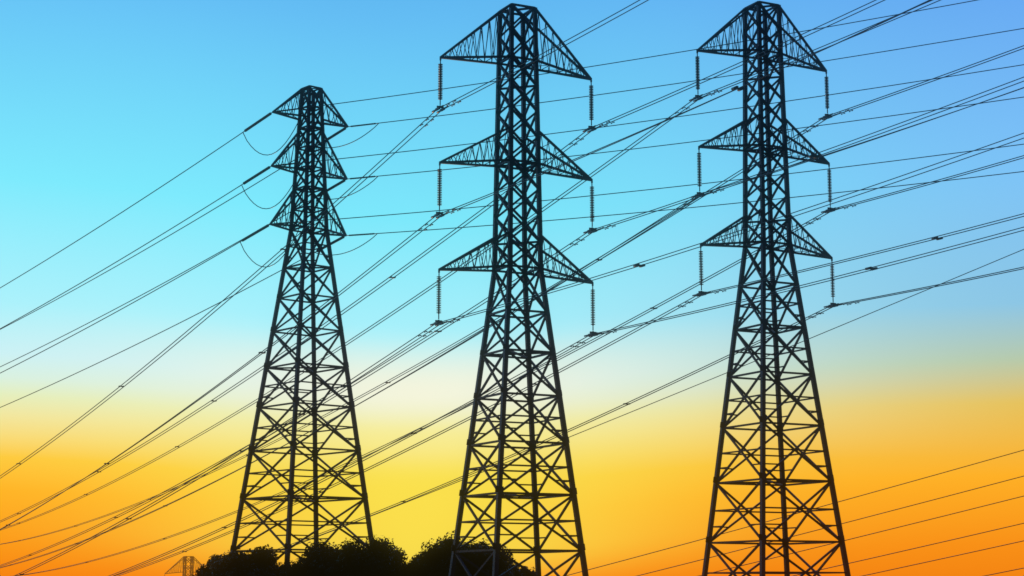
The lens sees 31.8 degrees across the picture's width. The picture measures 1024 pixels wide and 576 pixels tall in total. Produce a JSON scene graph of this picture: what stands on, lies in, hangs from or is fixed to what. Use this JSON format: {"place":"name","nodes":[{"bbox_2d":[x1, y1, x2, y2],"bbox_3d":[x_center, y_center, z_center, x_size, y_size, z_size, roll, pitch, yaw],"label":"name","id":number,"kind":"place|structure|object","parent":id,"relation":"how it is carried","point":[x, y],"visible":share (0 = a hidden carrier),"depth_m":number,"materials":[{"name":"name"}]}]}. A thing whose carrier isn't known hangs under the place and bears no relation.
{"place":"outdoors","nodes":[
{"label":"outdoors","id":0,"kind":"place"},
{"bbox_2d":[0,0,1023,407],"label":"conductors","id":1,"kind":"object","parent":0,"point":[460,168],"visible":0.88,"depth_m":177.33,"materials":[{"name":"metal"}]},
{"bbox_2d":[0,0,1023,575],"label":"sky","id":2,"kind":"structure","parent":0,"point":[104,103],"materials":[{"name":"blue"}]},
{"bbox_2d":[297,249,1023,575],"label":"power line","id":3,"kind":"object","parent":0,"point":[820,506],"visible":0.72,"depth_m":172.91,"materials":[{"name":"metal"}]},
{"bbox_3d":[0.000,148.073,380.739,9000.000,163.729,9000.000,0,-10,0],"label":"ground","id":4,"kind":"structure","parent":0,"visible":0},
{"bbox_2d":[165,556,202,575],"bbox_3d":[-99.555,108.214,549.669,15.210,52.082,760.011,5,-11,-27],"label":"pylon","id":5,"kind":"object","parent":4,"relation":"on","point":[192,560],"visible":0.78,"depth_m":552.78,"materials":[{"name":"grey metal"}]},
{"bbox_2d":[196,554,221,575],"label":"tree","id":6,"kind":"object","parent":4,"relation":"on","point":[203,570],"visible":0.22,"depth_m":172.09,"materials":[{"name":"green plant"}]},
{"bbox_2d":[208,551,260,575],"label":"tree","id":7,"kind":"object","parent":4,"relation":"on","point":[214,563],"visible":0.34,"depth_m":169.52,"materials":[{"name":"green plant"}]},
{"bbox_2d":[212,544,280,575],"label":"tree","id":8,"kind":"object","parent":4,"relation":"on","point":[262,555],"visible":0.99,"depth_m":168.51,"materials":[{"name":"black plant"}]},
{"bbox_2d":[251,552,292,575],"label":"tree","id":9,"kind":"object","parent":4,"relation":"on","point":[281,570],"visible":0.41,"depth_m":170.08,"materials":[{"name":"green plant"}]},
{"bbox_2d":[289,553,311,575],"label":"tree","id":10,"kind":"object","parent":4,"relation":"on","point":[295,568],"visible":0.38,"depth_m":169.43,"materials":[{"name":"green plant"}]},
{"bbox_2d":[230,85,372,572],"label":"strain pylon","id":11,"kind":"object","parent":4,"relation":"on","point":[309,95],"visible":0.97,"depth_m":181.79,"materials":[{"name":"metal"}]},
{"bbox_2d":[298,539,362,575],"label":"tree","id":12,"kind":"object","parent":4,"relation":"on","point":[317,561],"visible":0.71,"depth_m":168.09,"materials":[{"name":"green plant"}]},
{"bbox_2d":[328,535,396,575],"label":"tree","id":13,"kind":"object","parent":4,"relation":"on","point":[348,555],"visible":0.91,"depth_m":166.72,"materials":[{"name":"black plant"}]},
{"bbox_2d":[365,547,411,575],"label":"tree","id":14,"kind":"object","parent":4,"relation":"on","point":[399,559],"visible":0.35,"depth_m":168.41,"materials":[{"name":"green plant"}]},
{"bbox_2d":[404,554,418,575],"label":"tree","id":15,"kind":"object","parent":4,"relation":"on","point":[408,572],"visible":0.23,"depth_m":168.96,"materials":[{"name":"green plant"}]},
{"bbox_2d":[409,541,467,575],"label":"tree","id":16,"kind":"object","parent":4,"relation":"on","point":[441,554],"visible":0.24,"depth_m":167.63,"materials":[{"name":"green plant"}]},
{"bbox_2d":[408,530,492,575],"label":"tree","id":17,"kind":"object","parent":4,"relation":"on","point":[425,559],"visible":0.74,"depth_m":167.52,"materials":[{"name":"black plant"}]},
{"bbox_2d":[448,538,500,573],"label":"tree","id":18,"kind":"object","parent":4,"relation":"on","point":[483,545],"visible":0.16,"depth_m":169.52,"materials":[{"name":"green plant"}]},
{"bbox_2d":[472,543,516,575],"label":"tree","id":19,"kind":"object","parent":4,"relation":"on","point":[504,562],"visible":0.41,"depth_m":168.34,"materials":[{"name":"green plant"}]},
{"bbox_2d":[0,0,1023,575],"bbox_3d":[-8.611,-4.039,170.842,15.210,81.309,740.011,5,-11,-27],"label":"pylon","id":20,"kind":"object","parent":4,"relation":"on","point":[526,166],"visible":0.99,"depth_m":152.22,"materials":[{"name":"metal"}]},
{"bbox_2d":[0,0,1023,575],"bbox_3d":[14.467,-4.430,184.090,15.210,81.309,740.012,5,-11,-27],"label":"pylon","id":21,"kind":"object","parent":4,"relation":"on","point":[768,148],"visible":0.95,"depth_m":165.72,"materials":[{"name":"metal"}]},
{"bbox_2d":[508,562,526,575],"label":"tree","id":22,"kind":"object","parent":4,"relation":"on","point":[522,571],"visible":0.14,"depth_m":172.24,"materials":[{"name":"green plant"}]},
{"bbox_2d":[514,566,534,575],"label":"tree","id":23,"kind":"object","parent":4,"relation":"on","point":[526,573],"visible":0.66,"depth_m":171.69,"materials":[{"name":"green plant"}]}
]}

